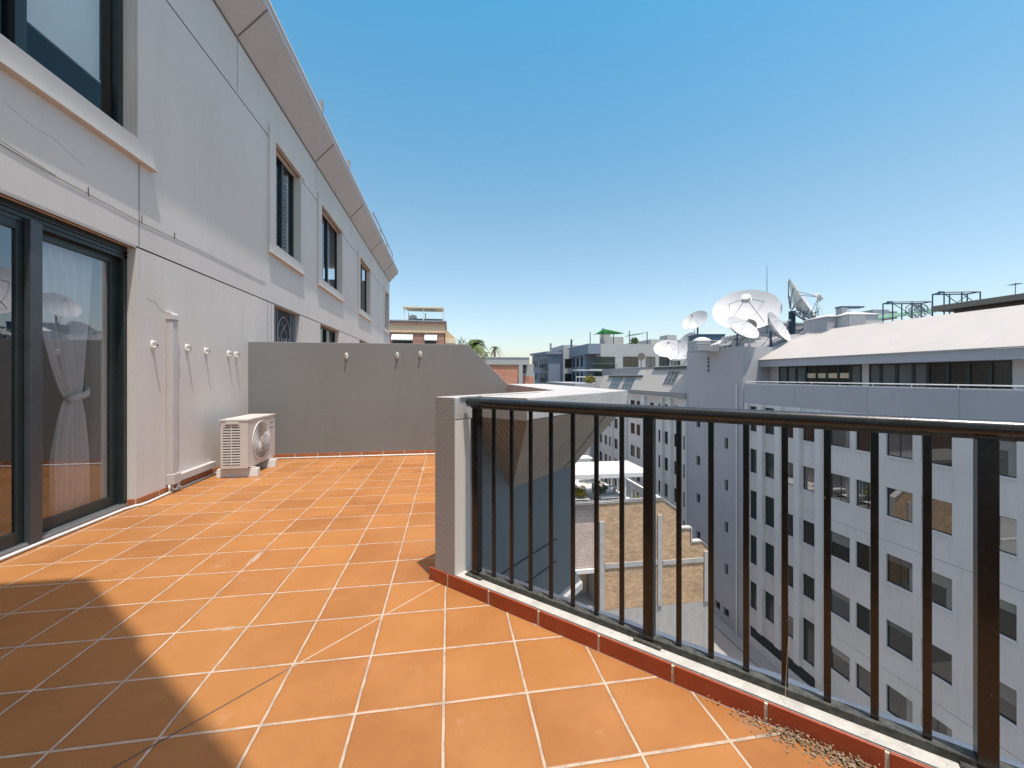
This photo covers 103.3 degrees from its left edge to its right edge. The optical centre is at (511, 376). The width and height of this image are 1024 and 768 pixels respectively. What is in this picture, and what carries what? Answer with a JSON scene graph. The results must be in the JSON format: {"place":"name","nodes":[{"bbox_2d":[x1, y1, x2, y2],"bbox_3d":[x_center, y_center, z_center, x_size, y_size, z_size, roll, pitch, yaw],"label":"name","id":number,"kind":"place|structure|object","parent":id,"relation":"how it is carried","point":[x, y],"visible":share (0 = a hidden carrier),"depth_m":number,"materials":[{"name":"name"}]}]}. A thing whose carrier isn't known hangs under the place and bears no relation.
{"place":"outdoors","nodes":[
{"label":"outdoors","id":0,"kind":"place"},
{"bbox_2d":[575,478,707,693],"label":"brick building","id":1,"kind":"structure","parent":0,"point":[694,591],"depth_m":26.09,"materials":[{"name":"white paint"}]},
{"bbox_2d":[575,460,642,498],"bbox_3d":[4.529,8.165,28.203,9.663,3.770,4.731,0,0,-9],"label":"awning canopy","id":2,"kind":"object","parent":1,"relation":"on","point":[607,469],"visible":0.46,"depth_m":27.09,"materials":[{"name":"fabric"}]},
{"bbox_2d":[270,0,1023,363],"label":"sky","id":3,"kind":"structure","parent":0,"point":[538,174],"materials":[{"name":"blue"}]},
{"bbox_2d":[698,626,854,761],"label":"lane pavement","id":4,"kind":"structure","parent":0,"point":[723,645],"depth_m":31.02,"materials":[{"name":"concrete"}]},
{"bbox_2d":[0,0,397,556],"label":"terrace building","id":5,"kind":"structure","parent":4,"relation":"on","point":[203,125],"depth_m":4.39,"materials":[{"name":"paint"}]},
{"bbox_2d":[27,0,99,82],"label":"roller blind","id":6,"kind":"object","parent":5,"relation":"attached to","point":[69,29],"visible":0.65,"depth_m":3.35,"materials":[{"name":"fabric"}]},
{"bbox_2d":[4,0,122,126],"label":"window","id":7,"kind":"structure","parent":5,"relation":"in","point":[15,11],"depth_m":3.65,"materials":[{"name":"metal"}]},
{"bbox_2d":[0,196,128,556],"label":"sliding door","id":8,"kind":"structure","parent":5,"relation":"in","point":[30,228],"depth_m":2.88,"materials":[{"name":"metal"}]},
{"bbox_2d":[43,242,91,515],"bbox_3d":[-3.632,0.020,3.248,0.106,2.160,0.660,0,0,-9],"label":"curtain","id":9,"kind":"object","parent":5,"relation":"hanging from","point":[67,276],"visible":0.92,"depth_m":3.32,"materials":[{"name":"fabric"}]},
{"bbox_2d":[0,140,265,283],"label":"cable","id":10,"kind":"object","parent":5,"relation":"attached to","point":[98,199],"visible":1,"depth_m":3.23,"materials":[{"name":"black metal"}]},
{"bbox_2d":[127,466,219,505],"bbox_3d":[-3.661,1.165,4.769,0.080,0.069,2.125,0,0,-9],"label":"skirting","id":11,"kind":"object","parent":5,"relation":"attached to","point":[145,498],"visible":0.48,"depth_m":4.07,"materials":[{"name":"ceramic"}]},
{"bbox_2d":[166,312,215,490],"bbox_3d":[-3.552,0.262,4.525,0.079,1.847,0.802,0,0,-9],"label":"pipe duct","id":12,"kind":"object","parent":5,"relation":"attached to","point":[174,476],"visible":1,"depth_m":4.16,"materials":[{"name":"plastic"}]},
{"bbox_2d":[274,307,293,341],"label":"window","id":13,"kind":"structure","parent":5,"relation":"in","point":[283,321],"depth_m":7.30,"materials":[{"name":"metal"}]},
{"bbox_2d":[276,155,293,257],"bbox_3d":[-4.178,-3.025,7.226,0.147,1.690,1.150,0,0,-9],"label":"window","id":14,"kind":"structure","parent":5,"relation":"in","point":[280,179],"depth_m":7.36,"materials":[{"name":"metal"}]},
{"bbox_2d":[320,326,334,342],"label":"window","id":15,"kind":"structure","parent":5,"relation":"in","point":[325,330],"depth_m":9.85,"materials":[{"name":"metal"}]},
{"bbox_2d":[322,214,336,289],"bbox_3d":[-4.604,-3.035,9.948,0.147,1.670,1.760,0,0,-9],"label":"window","id":16,"kind":"structure","parent":5,"relation":"in","point":[327,223],"depth_m":9.93,"materials":[{"name":"metal"}]},
{"bbox_2d":[361,264,366,312],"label":"window","id":17,"kind":"structure","parent":5,"relation":"in","point":[361,264],"depth_m":14.66,"materials":[{"name":"metal"}]},
{"bbox_2d":[389,320,455,343],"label":"cream brick block","id":18,"kind":"structure","parent":4,"relation":"on","point":[419,331],"depth_m":39.96,"materials":[{"name":"brick"}]},
{"bbox_2d":[402,306,443,320],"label":"roof pergola","id":19,"kind":"object","parent":18,"relation":"on","point":[425,309],"visible":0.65,"depth_m":42.60,"materials":[{"name":"white metal"}]},
{"bbox_2d":[466,339,488,360],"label":"palm tree","id":20,"kind":"object","parent":4,"relation":"on","point":[475,345],"visible":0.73,"depth_m":61.33,"materials":[{"name":"green plant"}]},
{"bbox_2d":[449,414,582,640],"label":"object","id":21,"kind":"structure","parent":4,"relation":"on","point":[562,532],"depth_m":3.06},
{"bbox_2d":[0,455,866,767],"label":"balcony floor","id":22,"kind":"structure","parent":21,"relation":"on","point":[296,613],"depth_m":1.72,"materials":[{"name":"tile"}]},
{"bbox_2d":[0,472,216,560],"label":"hose","id":23,"kind":"object","parent":22,"relation":"on","point":[74,529],"visible":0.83,"depth_m":3.27,"materials":[{"name":"white plastic"}]},
{"bbox_2d":[216,414,277,477],"bbox_3d":[-3.323,0.855,5.133,0.450,0.691,0.773,0,0,-9],"label":"outdoor unit","id":24,"kind":"object","parent":22,"relation":"on","point":[247,445],"visible":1,"depth_m":4.82,"materials":[{"name":"white metal"}]},
{"bbox_2d":[274,453,434,458],"bbox_3d":[-1.912,1.187,6.080,3.660,0.025,0.030,0,0,-9],"label":"hose","id":25,"kind":"object","parent":22,"relation":"on","point":[354,456],"visible":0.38,"depth_m":6.01,"materials":[{"name":"white plastic"}]},
{"bbox_2d":[248,342,506,453],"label":"divider wall","id":26,"kind":"structure","parent":22,"relation":"on","point":[316,397],"depth_m":6.06,"materials":[{"name":"paint"}]},
{"bbox_2d":[271,450,434,457],"bbox_3d":[-1.926,1.165,6.111,3.758,0.069,0.010,0,0,-9],"label":"skirting","id":27,"kind":"object","parent":26,"relation":"attached to","point":[353,453],"visible":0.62,"depth_m":6.04,"materials":[{"name":"ceramic"}]},
{"bbox_2d":[435,384,625,575],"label":"parapet wall","id":28,"kind":"structure","parent":22,"relation":"on","point":[453,416],"depth_m":2.39,"materials":[{"name":"paint"}]},
{"bbox_2d":[429,562,1023,767],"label":"kerb","id":29,"kind":"structure","parent":22,"relation":"on","point":[867,745],"depth_m":1.51,"materials":[{"name":"red tile"}]},
{"bbox_2d":[465,398,1023,767],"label":"railing","id":30,"kind":"object","parent":29,"relation":"on","point":[986,435],"visible":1,"depth_m":1.43,"materials":[{"name":"black metal"}]},
{"bbox_2d":[708,695,879,767],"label":"leaf litter","id":31,"kind":"object","parent":22,"relation":"on","point":[847,758],"visible":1,"depth_m":1.29,"materials":[{"name":"plant"}]},
{"bbox_2d":[714,614,866,766],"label":"footpath","id":32,"kind":"structure","parent":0,"point":[757,658],"depth_m":31.04,"materials":[{"name":"concrete"}]},
{"label":"ground","id":33,"kind":"structure","parent":0,"visible":0},
{"bbox_2d":[483,357,534,392],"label":"orange brick hall","id":34,"kind":"structure","parent":33,"relation":"on","point":[513,370],"depth_m":70.28,"materials":[{"name":"brick"}]},
{"bbox_2d":[530,343,579,383],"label":"slate apartments","id":35,"kind":"structure","parent":33,"relation":"on","point":[554,364],"depth_m":86.54,"materials":[{"name":"paint"}]},
{"bbox_2d":[546,328,731,461],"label":"grey apartments","id":36,"kind":"structure","parent":33,"relation":"on","point":[609,352],"depth_m":76.15,"materials":[{"name":"paint"}]},
{"bbox_2d":[623,357,637,366],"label":"window","id":37,"kind":"structure","parent":36,"relation":"in","point":[627,361],"depth_m":75.82,"materials":[{"name":"glass"}]},
{"bbox_2d":[599,365,686,524],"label":"mansard building","id":38,"kind":"structure","parent":33,"relation":"on","point":[662,385],"depth_m":45.99,"materials":[{"name":"paint"}]},
{"bbox_2d":[602,293,1023,762],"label":"office building","id":39,"kind":"structure","parent":33,"relation":"on","point":[957,363],"depth_m":23.05,"materials":[{"name":"paint"}]},
{"bbox_2d":[653,340,677,365],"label":"satellite dish","id":40,"kind":"object","parent":39,"relation":"on","point":[662,348],"visible":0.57,"depth_m":50.55,"materials":[{"name":"metal"}]},
{"bbox_2d":[674,332,694,364],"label":"satellite dish","id":41,"kind":"object","parent":39,"relation":"on","point":[681,349],"visible":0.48,"depth_m":45.65,"materials":[{"name":"metal"}]},
{"bbox_2d":[682,311,707,333],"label":"satellite dish","id":42,"kind":"object","parent":39,"relation":"on","point":[696,319],"visible":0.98,"depth_m":40.18,"materials":[{"name":"metal"}]},
{"bbox_2d":[688,337,718,351],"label":"cooling tower","id":43,"kind":"structure","parent":39,"relation":"on","point":[701,344],"depth_m":34.50,"materials":[{"name":"metal"}]},
{"bbox_2d":[688,334,725,341],"bbox_3d":[18.706,-3.617,39.000,2.648,0.705,2.080,0,0,0],"label":"plant box","id":44,"kind":"object","parent":39,"relation":"on","point":[710,337],"visible":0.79,"depth_m":38.00,"materials":[{"name":"blue metal"}]},
{"bbox_2d":[710,335,766,348],"bbox_3d":[18.602,-2.925,33.519,4.338,1.373,1.078,0,0,0],"label":"roof guardrail","id":45,"kind":"object","parent":39,"relation":"on","point":[727,339],"visible":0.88,"depth_m":33.47,"materials":[{"name":"metal"}]},
{"bbox_2d":[727,316,758,346],"bbox_3d":[18.716,-3.683,32.953,2.681,2.618,2.073,0,0,-9],"label":"satellite dish","id":46,"kind":"object","parent":39,"relation":"on","point":[743,327],"visible":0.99,"depth_m":33.27,"materials":[{"name":"metal"}]},
{"bbox_2d":[712,290,782,336],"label":"satellite dish","id":47,"kind":"object","parent":39,"relation":"on","point":[757,306],"visible":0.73,"depth_m":41.49,"materials":[{"name":"metal"}]},
{"bbox_2d":[751,449,756,472],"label":"window","id":48,"kind":"structure","parent":39,"relation":"in","point":[753,452],"depth_m":30.97,"materials":[{"name":"glass"}]},
{"bbox_2d":[751,490,756,519],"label":"window","id":49,"kind":"structure","parent":39,"relation":"in","point":[753,494],"depth_m":31.01,"materials":[{"name":"glass"}]},
{"bbox_2d":[751,535,756,564],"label":"window","id":50,"kind":"structure","parent":39,"relation":"in","point":[753,539],"depth_m":30.97,"materials":[{"name":"glass"}]},
{"bbox_2d":[751,581,756,610],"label":"window","id":51,"kind":"structure","parent":39,"relation":"in","point":[753,586],"depth_m":31.01,"materials":[{"name":"glass"}]},
{"bbox_2d":[732,334,791,346],"bbox_3d":[24.666,-3.308,40.000,3.908,1.261,4.160,0,0,0],"label":"plant room","id":52,"kind":"object","parent":39,"relation":"on","point":[760,336],"visible":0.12,"depth_m":38.60,"materials":[{"name":"metal"}]},
{"bbox_2d":[766,452,773,478],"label":"window","id":53,"kind":"structure","parent":39,"relation":"in","point":[769,456],"depth_m":29.46,"materials":[{"name":"glass"}]},
{"bbox_2d":[766,496,773,527],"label":"window","id":54,"kind":"structure","parent":39,"relation":"in","point":[769,501],"depth_m":29.43,"materials":[{"name":"glass"}]},
{"bbox_2d":[766,542,773,575],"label":"window","id":55,"kind":"structure","parent":39,"relation":"in","point":[769,548],"depth_m":29.43,"materials":[{"name":"glass"}]},
{"bbox_2d":[766,591,773,623],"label":"window","id":56,"kind":"structure","parent":39,"relation":"in","point":[769,598],"depth_m":29.43,"materials":[{"name":"glass"}]},
{"bbox_2d":[761,312,790,346],"bbox_3d":[22.349,-3.914,33.853,2.309,3.082,2.168,0,0,4],"label":"satellite dish","id":57,"kind":"object","parent":39,"relation":"on","point":[778,327],"visible":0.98,"depth_m":34.35,"materials":[{"name":"metal"}]},
{"bbox_2d":[757,323,803,333],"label":"plant room","id":58,"kind":"object","parent":39,"relation":"on","point":[799,326],"visible":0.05,"depth_m":42.00,"materials":[{"name":"metal"}]},
{"bbox_2d":[751,626,814,687],"bbox_3d":[18.928,19.625,28.542,0.040,0.850,5.650,0,0,-9],"label":"window","id":59,"kind":"structure","parent":39,"relation":"in","point":[799,671],"depth_m":28.53,"materials":[{"name":"glass"}]},
{"bbox_2d":[779,367,786,383],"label":"terrace window","id":60,"kind":"structure","parent":39,"relation":"in","point":[782,370],"depth_m":31.88,"materials":[{"name":"glass"}]},
{"bbox_2d":[787,366,795,383],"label":"terrace window","id":61,"kind":"structure","parent":39,"relation":"in","point":[791,370],"depth_m":31.08,"materials":[{"name":"glass"}]},
{"bbox_2d":[796,366,805,384],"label":"terrace window","id":62,"kind":"structure","parent":39,"relation":"in","point":[800,370],"depth_m":30.20,"materials":[{"name":"glass"}]},
{"bbox_2d":[787,278,822,333],"bbox_3d":[28.242,-5.983,38.867,4.931,7.278,4.457,0,0,-9],"label":"satellite dish","id":63,"kind":"object","parent":39,"relation":"on","point":[799,300],"visible":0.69,"depth_m":38.76,"materials":[{"name":"metal"}]},
{"bbox_2d":[804,428,813,441],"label":"window","id":64,"kind":"structure","parent":39,"relation":"in","point":[808,433],"depth_m":26.25,"materials":[{"name":"glass"}]},
{"bbox_2d":[804,466,813,491],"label":"window","id":65,"kind":"structure","parent":39,"relation":"in","point":[808,472],"depth_m":26.25,"materials":[{"name":"glass"}]},
{"bbox_2d":[804,520,813,545],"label":"window","id":66,"kind":"structure","parent":39,"relation":"in","point":[808,526],"depth_m":26.25,"materials":[{"name":"glass"}]},
{"bbox_2d":[804,574,813,600],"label":"window","id":67,"kind":"structure","parent":39,"relation":"in","point":[808,581],"depth_m":26.25,"materials":[{"name":"glass"}]},
{"bbox_2d":[804,618,813,666],"bbox_3d":[19.303,17.200,26.146,0.040,2.800,1.040,0,0,-9],"label":"service door","id":68,"kind":"structure","parent":39,"relation":"in","point":[808,626],"depth_m":26.25,"materials":[{"name":"glass"}]},
{"bbox_2d":[806,366,816,384],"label":"terrace window","id":69,"kind":"structure","parent":39,"relation":"in","point":[811,371],"depth_m":29.37,"materials":[{"name":"glass"}]},
{"bbox_2d":[804,314,836,332],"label":"rooftop house","id":70,"kind":"structure","parent":39,"relation":"on","point":[822,323],"depth_m":31.74,"materials":[{"name":"paint"}]},
{"bbox_2d":[817,365,826,384],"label":"terrace window","id":71,"kind":"structure","parent":39,"relation":"in","point":[821,370],"depth_m":28.50,"materials":[{"name":"glass"}]},
{"bbox_2d":[827,365,837,384],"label":"terrace window","id":72,"kind":"structure","parent":39,"relation":"in","point":[832,370],"depth_m":27.76,"materials":[{"name":"glass"}]},
{"bbox_2d":[831,430,849,447],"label":"window","id":73,"kind":"structure","parent":39,"relation":"in","point":[838,438],"depth_m":24.17,"materials":[{"name":"glass"}]},
{"bbox_2d":[831,473,849,502],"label":"window","id":74,"kind":"structure","parent":39,"relation":"in","point":[840,485],"depth_m":24.17,"materials":[{"name":"glass"}]},
{"bbox_2d":[831,531,849,562],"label":"window","id":75,"kind":"structure","parent":39,"relation":"in","point":[840,544],"depth_m":24.16,"materials":[{"name":"glass"}]},
{"bbox_2d":[831,588,849,622],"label":"window","id":76,"kind":"structure","parent":39,"relation":"in","point":[840,604],"depth_m":24.17,"materials":[{"name":"glass"}]},
{"bbox_2d":[831,645,849,681],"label":"window","id":77,"kind":"structure","parent":39,"relation":"in","point":[840,662],"depth_m":24.17,"materials":[{"name":"glass"}]},
{"bbox_2d":[838,365,849,385],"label":"terrace window","id":78,"kind":"structure","parent":39,"relation":"in","point":[843,370],"depth_m":26.92,"materials":[{"name":"glass"}]},
{"bbox_2d":[835,306,864,316],"bbox_3d":[26.094,-4.485,31.300,1.800,1.790,0.600,0,0,0],"label":"exhaust stack","id":79,"kind":"object","parent":39,"relation":"on","point":[841,309],"visible":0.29,"depth_m":31.02,"materials":[{"name":"metal"}]},
{"bbox_2d":[828,311,881,327],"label":"rooftop house","id":80,"kind":"structure","parent":39,"relation":"on","point":[852,318],"depth_m":30.00,"materials":[{"name":"paint"}]},
{"bbox_2d":[850,364,861,385],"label":"terrace window","id":81,"kind":"structure","parent":39,"relation":"in","point":[855,370],"depth_m":26.13,"materials":[{"name":"glass"}]},
{"bbox_2d":[857,432,869,451],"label":"window","id":82,"kind":"structure","parent":39,"relation":"in","point":[863,438],"depth_m":22.83,"materials":[{"name":"glass"}]},
{"bbox_2d":[857,480,869,509],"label":"window","id":83,"kind":"structure","parent":39,"relation":"in","point":[863,488],"depth_m":22.84,"materials":[{"name":"glass"}]},
{"bbox_2d":[857,541,869,572],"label":"window","id":84,"kind":"structure","parent":39,"relation":"in","point":[863,551],"depth_m":22.83,"materials":[{"name":"glass"}]},
{"bbox_2d":[857,603,869,634],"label":"window","id":85,"kind":"structure","parent":39,"relation":"in","point":[863,613],"depth_m":22.83,"materials":[{"name":"glass"}]},
{"bbox_2d":[857,663,869,696],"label":"window","id":86,"kind":"structure","parent":39,"relation":"in","point":[863,675],"depth_m":22.83,"materials":[{"name":"glass"}]},
{"bbox_2d":[869,364,880,385],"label":"terrace window","id":87,"kind":"structure","parent":39,"relation":"in","point":[874,369],"depth_m":24.97,"materials":[{"name":"glass"}]},
{"bbox_2d":[863,310,896,320],"bbox_3d":[29.493,-4.921,33.000,1.913,0.715,2.000,0,0,0],"label":"rooftop duct","id":88,"kind":"object","parent":39,"relation":"on","point":[879,311],"visible":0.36,"depth_m":32.00,"materials":[{"name":"metal"}]},
{"bbox_2d":[881,363,896,386],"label":"terrace window","id":89,"kind":"structure","parent":39,"relation":"in","point":[888,371],"depth_m":24.17,"materials":[{"name":"glass"}]},
{"bbox_2d":[887,433,912,459],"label":"window","id":90,"kind":"structure","parent":39,"relation":"in","point":[898,445],"depth_m":20.95,"materials":[{"name":"glass"}]},
{"bbox_2d":[887,487,912,522],"bbox_3d":[20.115,6.640,20.954,0.040,1.520,1.250,0,0,-9],"label":"window","id":91,"kind":"structure","parent":39,"relation":"in","point":[899,503],"depth_m":20.97,"materials":[{"name":"glass"}]},
{"bbox_2d":[887,554,912,592],"bbox_3d":[20.115,10.150,20.954,0.040,1.500,1.250,0,0,-9],"label":"window","id":92,"kind":"structure","parent":39,"relation":"in","point":[899,571],"depth_m":20.95,"materials":[{"name":"glass"}]},
{"bbox_2d":[887,620,912,660],"bbox_3d":[20.115,13.630,20.954,0.040,1.460,1.250,0,0,-9],"label":"window","id":93,"kind":"structure","parent":39,"relation":"in","point":[899,639],"depth_m":20.97,"materials":[{"name":"glass"}]},
{"bbox_2d":[887,685,912,722],"bbox_3d":[20.115,17.075,20.954,0.040,1.450,1.250,0,0,-9],"label":"window","id":94,"kind":"structure","parent":39,"relation":"in","point":[898,705],"depth_m":21.01,"materials":[{"name":"glass"}]},
{"bbox_2d":[897,363,912,386],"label":"terrace window","id":95,"kind":"structure","parent":39,"relation":"in","point":[904,370],"depth_m":23.33,"materials":[{"name":"glass"}]},
{"bbox_2d":[878,304,933,318],"bbox_3d":[27.554,-4.434,28.219,4.164,1.037,1.994,0,0,18],"label":"roof pipework","id":96,"kind":"object","parent":39,"relation":"on","point":[916,312],"visible":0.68,"depth_m":27.58,"materials":[{"name":"metal"}]},
{"bbox_2d":[882,301,932,321],"bbox_3d":[26.180,-4.176,26.850,2.275,1.690,0.878,0,0,27],"label":"steel frame","id":97,"kind":"object","parent":39,"relation":"on","point":[911,303],"visible":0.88,"depth_m":26.72,"materials":[{"name":"metal"}]},
{"bbox_2d":[913,362,927,386],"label":"terrace window","id":98,"kind":"structure","parent":39,"relation":"in","point":[920,370],"depth_m":22.58,"materials":[{"name":"glass"}]},
{"bbox_2d":[928,362,947,387],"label":"terrace window","id":99,"kind":"structure","parent":39,"relation":"in","point":[937,371],"depth_m":21.75,"materials":[{"name":"glass"}]},
{"bbox_2d":[932,436,951,466],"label":"window","id":100,"kind":"structure","parent":39,"relation":"in","point":[941,446],"depth_m":19.18,"materials":[{"name":"glass"}]},
{"bbox_2d":[932,499,951,535],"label":"window","id":101,"kind":"structure","parent":39,"relation":"in","point":[941,510],"depth_m":19.18,"materials":[{"name":"glass"}]},
{"bbox_2d":[932,572,951,610],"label":"window","id":102,"kind":"structure","parent":39,"relation":"in","point":[941,585],"depth_m":19.18,"materials":[{"name":"glass"}]},
{"bbox_2d":[932,644,951,684],"bbox_3d":[20.364,13.630,19.358,0.040,1.460,1.240,0,0,-9],"label":"window","id":103,"kind":"structure","parent":39,"relation":"in","point":[941,660],"depth_m":19.18,"materials":[{"name":"glass"}]},
{"bbox_2d":[932,716,951,736],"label":"window","id":104,"kind":"structure","parent":39,"relation":"in","point":[937,726],"depth_m":19.25,"materials":[{"name":"glass"}]},
{"bbox_2d":[932,291,980,314],"bbox_3d":[27.771,-4.505,25.349,1.952,1.707,0.868,0,0,34],"label":"steel frame","id":105,"kind":"object","parent":39,"relation":"on","point":[961,293],"visible":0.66,"depth_m":25.27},
{"bbox_2d":[948,361,967,387],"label":"terrace window","id":106,"kind":"structure","parent":39,"relation":"in","point":[957,371],"depth_m":20.90,"materials":[{"name":"glass"}]},
{"bbox_2d":[968,361,990,388],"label":"terrace window","id":107,"kind":"structure","parent":39,"relation":"in","point":[979,372],"depth_m":20.07,"materials":[{"name":"glass"}]},
{"bbox_2d":[991,360,1011,388],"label":"terrace window","id":108,"kind":"structure","parent":39,"relation":"in","point":[1001,370],"depth_m":19.27,"materials":[{"name":"glass"}]},
{"bbox_2d":[999,440,1016,477],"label":"window","id":109,"kind":"structure","parent":39,"relation":"in","point":[1008,449],"depth_m":16.91,"materials":[{"name":"glass"}]},
{"bbox_2d":[1000,516,1016,555],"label":"window","id":110,"kind":"structure","parent":39,"relation":"in","point":[1008,526],"depth_m":16.92,"materials":[{"name":"glass"}]},
{"bbox_2d":[1000,599,1016,640],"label":"window","id":111,"kind":"structure","parent":39,"relation":"in","point":[1008,611],"depth_m":16.92,"materials":[{"name":"glass"}]},
{"bbox_2d":[1000,682,1016,724],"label":"window","id":112,"kind":"structure","parent":39,"relation":"in","point":[1008,696],"depth_m":16.91,"materials":[{"name":"glass"}]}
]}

